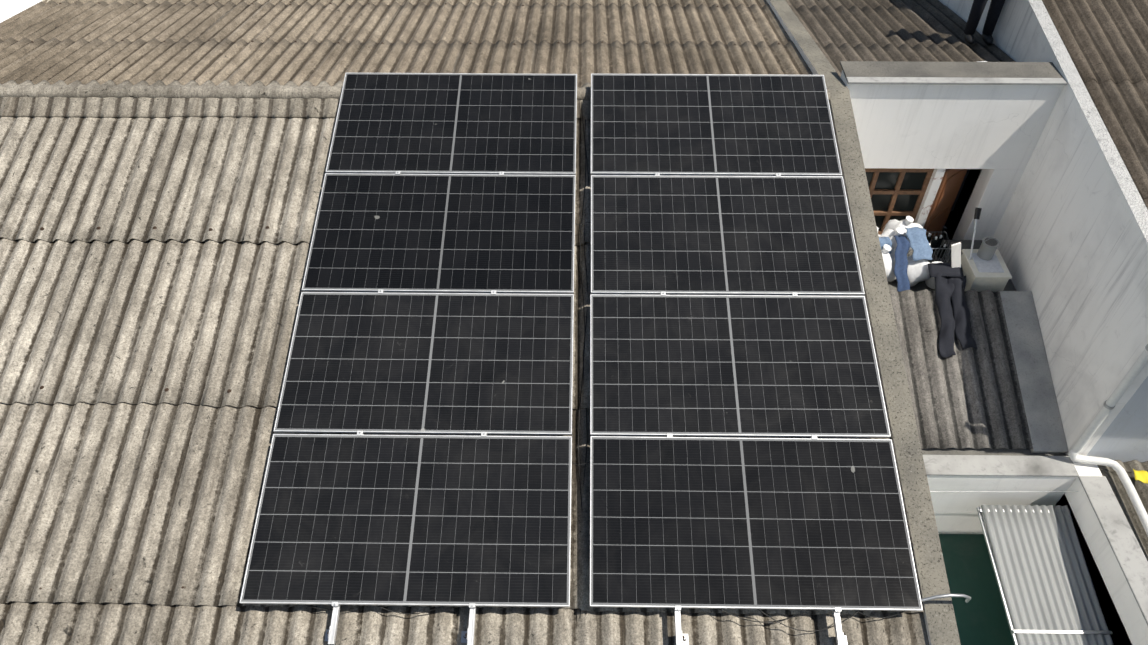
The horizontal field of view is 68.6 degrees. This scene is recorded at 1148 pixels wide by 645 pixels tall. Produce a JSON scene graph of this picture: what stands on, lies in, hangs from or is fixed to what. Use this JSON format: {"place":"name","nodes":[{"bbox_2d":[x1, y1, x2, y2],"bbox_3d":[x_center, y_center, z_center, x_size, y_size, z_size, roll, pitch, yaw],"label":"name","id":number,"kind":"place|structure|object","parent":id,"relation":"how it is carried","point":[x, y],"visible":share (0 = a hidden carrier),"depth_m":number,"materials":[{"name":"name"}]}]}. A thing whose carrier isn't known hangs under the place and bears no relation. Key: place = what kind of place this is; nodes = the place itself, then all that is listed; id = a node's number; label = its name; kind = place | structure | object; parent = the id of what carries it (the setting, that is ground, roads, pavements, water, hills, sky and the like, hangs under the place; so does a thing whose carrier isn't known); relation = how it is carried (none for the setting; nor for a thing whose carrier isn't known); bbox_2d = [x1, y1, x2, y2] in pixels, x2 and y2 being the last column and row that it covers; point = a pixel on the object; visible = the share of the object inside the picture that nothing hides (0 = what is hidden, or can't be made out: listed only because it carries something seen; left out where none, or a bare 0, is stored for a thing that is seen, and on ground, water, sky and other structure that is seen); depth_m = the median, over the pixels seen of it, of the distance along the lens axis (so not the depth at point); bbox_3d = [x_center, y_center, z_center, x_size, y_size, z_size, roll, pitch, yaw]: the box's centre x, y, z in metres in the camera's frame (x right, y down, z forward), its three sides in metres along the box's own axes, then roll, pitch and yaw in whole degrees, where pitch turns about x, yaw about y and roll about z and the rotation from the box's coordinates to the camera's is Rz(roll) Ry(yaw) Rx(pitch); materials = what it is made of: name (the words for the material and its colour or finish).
{"place":"outdoors","nodes":[
{"label":"outdoors","id":0,"kind":"place"},
{"bbox_2d":[0,0,50,22],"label":"sky","id":1,"kind":"structure","parent":0,"point":[9,9],"depth_m":11.87,"materials":[{"name":"white paint"}]},
{"bbox_3d":[-2.269,-8.735,17.696,10.084,0.070,1.852,0,36,1],"label":"roof","id":2,"kind":"object","parent":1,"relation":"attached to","visible":0},
{"bbox_2d":[31,2,778,44],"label":"roof screws","id":3,"kind":"object","parent":2,"relation":"on","point":[338,42],"visible":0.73,"depth_m":10.20,"materials":[{"name":"grey metal"}]},
{"label":"roof","id":4,"kind":"object","parent":2,"relation":"on","visible":0},
{"bbox_3d":[-2.311,-6.791,14.981,10.084,0.070,1.852,0,36,1],"label":"roof","id":5,"kind":"object","parent":4,"relation":"on","visible":0},
{"bbox_3d":[-2.332,-5.820,13.625,10.084,0.071,1.846,0,36,1],"label":"roof","id":6,"kind":"object","parent":5,"relation":"on","visible":0},
{"bbox_2d":[42,0,767,6],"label":"roof","id":7,"kind":"structure","parent":6,"relation":"on","point":[721,3],"depth_m":11.75,"materials":[{"name":"grey concrete"}]},
{"bbox_2d":[0,1,790,44],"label":"roof","id":8,"kind":"structure","parent":7,"relation":"on","point":[449,23],"depth_m":10.93,"materials":[{"name":"grey concrete"}]},
{"bbox_2d":[0,38,812,87],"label":"roof","id":9,"kind":"structure","parent":8,"relation":"on","point":[183,61],"depth_m":9.74,"materials":[{"name":"grey concrete"}]},
{"bbox_2d":[0,80,590,87],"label":"roof ridge cap","id":10,"kind":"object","parent":9,"relation":"on","point":[190,83],"depth_m":8.98,"materials":[{"name":"grey concrete"}]},
{"bbox_2d":[785,0,943,8],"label":"roof","id":11,"kind":"structure","parent":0,"point":[885,4],"depth_m":11.77,"materials":[{"name":"grey concrete"}]},
{"bbox_2d":[789,5,989,47],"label":"roof","id":12,"kind":"structure","parent":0,"point":[869,26],"depth_m":10.89,"materials":[{"name":"grey concrete"}]},
{"bbox_2d":[816,43,1014,76],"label":"roof","id":13,"kind":"structure","parent":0,"point":[834,54],"depth_m":9.98,"materials":[{"name":"grey concrete"}]},
{"bbox_2d":[840,61,1066,239],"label":"courtyard wall","id":14,"kind":"structure","parent":0,"point":[990,119],"depth_m":9.05,"materials":[{"name":"white paint"}]},
{"bbox_2d":[865,168,933,234],"bbox_3d":[3.510,-1.459,9.995,1.240,1.050,0.041,0,47,1],"label":"window","id":15,"kind":"structure","parent":14,"relation":"in","point":[898,194],"depth_m":9.89,"materials":[{"name":"brown wood"}]},
{"bbox_2d":[914,169,967,239],"bbox_3d":[4.402,-1.143,10.416,0.626,2.100,0.153,-20,50,-18],"label":"door","id":16,"kind":"structure","parent":14,"relation":"in","point":[941,193],"depth_m":9.97,"materials":[{"name":"brown wood"}]},
{"bbox_2d":[939,0,1147,455],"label":"neighbour wall","id":17,"kind":"structure","parent":0,"point":[1070,235],"depth_m":8.55,"materials":[{"name":"white paint"}]},
{"bbox_2d":[941,169,980,239],"bbox_3d":[4.026,-1.974,11.223,2.400,2.270,2.150,0,47,1],"label":"courtyard room interior","id":18,"kind":"object","parent":17,"relation":"attached to","point":[960,193],"visible":0.06,"depth_m":11.06,"materials":[{"name":"black"}]},
{"bbox_2d":[1042,0,1147,83],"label":"roof","id":19,"kind":"structure","parent":17,"relation":"on","point":[1104,40],"depth_m":9.29,"materials":[{"name":"grey concrete"}]},
{"bbox_2d":[1068,344,1147,535],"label":"down pipe","id":20,"kind":"object","parent":17,"relation":"attached to","point":[1125,383],"visible":1,"depth_m":8.11,"materials":[{"name":"plastic"}]},
{"bbox_2d":[1084,80,1147,198],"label":"roof","id":21,"kind":"structure","parent":17,"relation":"on","point":[1122,108],"depth_m":8.52,"materials":[{"name":"grey concrete"}]},
{"bbox_2d":[1142,198,1147,208],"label":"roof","id":22,"kind":"structure","parent":17,"relation":"on","point":[1145,201],"depth_m":7.90,"materials":[{"name":"grey concrete"}]},
{"bbox_2d":[1086,376,1147,461],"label":"wall","id":23,"kind":"structure","parent":0,"point":[1124,437],"depth_m":8.31,"materials":[{"name":"white paint"}]},
{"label":"ground","id":24,"kind":"structure","parent":0,"visible":0},
{"bbox_2d":[766,0,960,644],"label":"parapet wall","id":25,"kind":"structure","parent":24,"relation":"on","point":[940,621],"depth_m":7.20,"materials":[{"name":"grey concrete"}]},
{"bbox_2d":[939,534,1013,644],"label":"courtyard floor","id":26,"kind":"structure","parent":24,"relation":"on","point":[980,617],"depth_m":8.86,"materials":[{"name":"green paint"}]},
{"bbox_2d":[923,455,1147,644],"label":"courtyard walls","id":27,"kind":"structure","parent":26,"relation":"on","point":[1118,557],"depth_m":8.47,"materials":[{"name":"white paint"}]},
{"bbox_2d":[921,291,1067,455],"bbox_3d":[3.955,0.593,9.110,2.260,0.300,1.950,0,66,1],"label":"flashing","id":28,"kind":"object","parent":27,"relation":"on","point":[1045,425],"visible":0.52,"depth_m":8.90,"materials":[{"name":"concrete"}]},
{"bbox_2d":[889,289,1032,448],"bbox_3d":[3.785,0.467,9.005,1.887,0.057,1.803,0,66,1],"label":"lean to roof","id":29,"kind":"object","parent":28,"relation":"on","point":[970,397],"visible":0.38,"depth_m":8.95,"materials":[{"name":"grey concrete"}]},
{"bbox_2d":[928,262,976,357],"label":"hanging trousers","id":30,"kind":"object","parent":29,"relation":"on","point":[949,290],"visible":0.96,"depth_m":9.22,"materials":[{"name":"black fabric"}]},
{"bbox_2d":[930,491,1077,491],"bbox_3d":[3.970,1.697,8.462,2.160,0.066,0.025,0,47,1],"label":"courtyard wire","id":31,"kind":"object","parent":27,"relation":"attached to","point":[999,491],"visible":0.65,"depth_m":8.48,"materials":[{"name":"silver metal"}]},
{"bbox_2d":[976,507,1112,644],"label":"canopy frame","id":32,"kind":"object","parent":27,"relation":"attached to","point":[991,555],"visible":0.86,"depth_m":8.04,"materials":[{"name":"white metal"}]},
{"bbox_2d":[981,505,1113,644],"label":"canopy sheet","id":33,"kind":"object","parent":32,"relation":"on","point":[1044,575],"visible":0.94,"depth_m":8.22,"materials":[{"name":"white plastic"}]},
{"bbox_2d":[977,493,1130,644],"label":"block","id":34,"kind":"structure","parent":24,"relation":"on","point":[1101,591],"depth_m":8.05,"materials":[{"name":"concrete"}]},
{"bbox_2d":[888,240,1015,291],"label":"courtyard platform","id":35,"kind":"structure","parent":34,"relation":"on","point":[922,285],"depth_m":10.05,"materials":[{"name":"concrete"}]},
{"bbox_2d":[877,216,947,288],"bbox_3d":[3.750,-0.836,9.797,1.114,0.606,0.895,0,47,1],"label":"laundry","id":36,"kind":"object","parent":35,"relation":"on","point":[917,271],"visible":0.27,"depth_m":9.57,"materials":[{"name":"white fabric"}]},
{"bbox_2d":[879,227,932,291],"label":"hanging jeans","id":37,"kind":"object","parent":36,"relation":"on","point":[918,243],"visible":0.79,"depth_m":9.48,"materials":[{"name":"blue fabric"}]},
{"bbox_2d":[926,231,951,262],"bbox_3d":[4.285,-0.913,10.017,0.329,0.276,0.310,0,47,1],"label":"wire dish rack","id":38,"kind":"object","parent":35,"relation":"on","point":[936,242],"visible":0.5,"depth_m":9.99,"materials":[{"name":"black metal"}]},
{"bbox_2d":[951,207,1011,291],"bbox_3d":[4.508,-0.809,9.580,0.774,0.786,0.702,0,47,1],"label":"wash box tin and mop","id":39,"kind":"object","parent":35,"relation":"on","point":[984,267],"visible":0.96,"depth_m":9.50,"materials":[{"name":"beige plastic"}]},
{"bbox_3d":[7.912,3.398,6.965,5.200,0.069,1.849,0,50,1],"label":"low roof","id":40,"kind":"object","parent":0,"visible":0},
{"bbox_2d":[1100,462,1147,560],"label":"roof","id":41,"kind":"structure","parent":40,"relation":"on","point":[1125,503],"depth_m":8.35,"materials":[{"name":"grey concrete"}]},
{"bbox_2d":[1097,460,1147,472],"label":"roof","id":42,"kind":"structure","parent":41,"relation":"on","point":[1129,466],"depth_m":8.58,"materials":[{"name":"grey concrete"}]},
{"bbox_2d":[1133,469,1147,483],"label":"yellow rag","id":43,"kind":"object","parent":41,"relation":"on","point":[1142,476],"visible":1,"depth_m":8.38,"materials":[{"name":"yellow fabric"}]},
{"bbox_3d":[-2.496,4.233,5.069,10.084,0.089,1.850,0,61,1],"label":"roof","id":44,"kind":"object","parent":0,"visible":0},
{"bbox_2d":[39,226,268,590],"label":"roof screws","id":45,"kind":"object","parent":44,"relation":"on","point":[166,389],"visible":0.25,"depth_m":7.11,"materials":[{"name":"grey metal"}]},
{"bbox_2d":[0,601,928,644],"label":"roof","id":46,"kind":"structure","parent":44,"relation":"on","point":[61,623],"depth_m":6.19,"materials":[{"name":"beige concrete"}]},
{"bbox_2d":[0,402,924,614],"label":"roof","id":47,"kind":"structure","parent":46,"relation":"on","point":[143,503],"depth_m":6.64,"materials":[{"name":"grey concrete"}]},
{"bbox_2d":[0,237,886,409],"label":"roof","id":48,"kind":"structure","parent":47,"relation":"on","point":[209,322],"depth_m":7.46,"materials":[{"name":"grey concrete"}]},
{"bbox_2d":[0,117,855,245],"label":"roof","id":49,"kind":"structure","parent":48,"relation":"on","point":[179,179],"depth_m":8.25,"materials":[{"name":"grey concrete"}]},
{"bbox_2d":[0,97,832,119],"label":"ridge wing","id":50,"kind":"structure","parent":49,"relation":"on","point":[141,107],"depth_m":8.69,"materials":[{"name":"grey concrete"}]},
{"bbox_2d":[0,84,829,100],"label":"ridge cap roll","id":51,"kind":"object","parent":50,"relation":"on","point":[184,91],"visible":0.38,"depth_m":8.71,"materials":[{"name":"grey concrete"}]},
{"bbox_2d":[325,171,847,644],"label":"mounting rails","id":52,"kind":"object","parent":46,"relation":"on","point":[467,636],"visible":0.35,"depth_m":6.04,"materials":[{"name":"metal"}]},
{"bbox_2d":[239,434,571,606],"bbox_3d":[-1.215,1.472,6.390,2.384,0.036,1.303,0,61,1],"label":"solar panel","id":53,"kind":"object","parent":52,"relation":"attached to","point":[423,520],"visible":1,"depth_m":6.35,"materials":[{"name":"glass"}]},
{"bbox_2d":[274,292,573,435],"bbox_3d":[-1.201,0.318,7.040,2.384,0.038,1.303,0,61,1],"label":"solar panel","id":54,"kind":"object","parent":52,"relation":"attached to","point":[434,363],"visible":1,"depth_m":7.00,"materials":[{"name":"glass"}]},
{"bbox_2d":[302,173,575,293],"bbox_3d":[-1.186,-0.834,7.689,2.384,0.036,1.303,1,61,1],"label":"solar panel","id":55,"kind":"object","parent":52,"relation":"attached to","point":[446,233],"visible":0.98,"depth_m":7.65,"materials":[{"name":"glass"}]},
{"bbox_2d":[326,73,576,174],"bbox_3d":[-1.168,-1.985,8.337,2.384,0.036,1.303,1,61,1],"label":"solar panel","id":56,"kind":"object","parent":52,"relation":"attached to","point":[456,123],"visible":0.98,"depth_m":8.30,"materials":[{"name":"glass"}]},
{"bbox_2d":[591,74,841,175],"bbox_3d":[1.358,-1.969,8.313,2.384,0.036,1.303,0,61,1],"label":"solar panel","id":57,"kind":"object","parent":52,"relation":"attached to","point":[711,124],"visible":0.98,"depth_m":8.28,"materials":[{"name":"glass"}]},
{"bbox_2d":[591,175,864,295],"bbox_3d":[1.346,-0.814,7.663,2.384,0.036,1.303,0,61,1],"label":"solar panel","id":58,"kind":"object","parent":52,"relation":"attached to","point":[719,235],"visible":1,"depth_m":7.62,"materials":[{"name":"glass"}]},
{"bbox_2d":[590,294,890,437],"bbox_3d":[1.328,0.338,7.014,2.384,0.036,1.303,0,61,1],"label":"solar panel","id":59,"kind":"object","parent":52,"relation":"attached to","point":[735,366],"visible":1,"depth_m":6.98,"materials":[{"name":"glass"}]},
{"bbox_2d":[590,436,922,610],"bbox_3d":[1.314,1.490,6.365,2.384,0.038,1.303,1,61,1],"label":"solar panel","id":60,"kind":"object","parent":52,"relation":"attached to","point":[756,523],"visible":1,"depth_m":6.33,"materials":[{"name":"glass"}]},
{"bbox_2d":[306,101,970,631],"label":"electrical cables","id":61,"kind":"object","parent":46,"relation":"on","point":[966,597],"visible":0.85,"depth_m":6.62,"materials":[{"name":"black plastic"}]}
]}

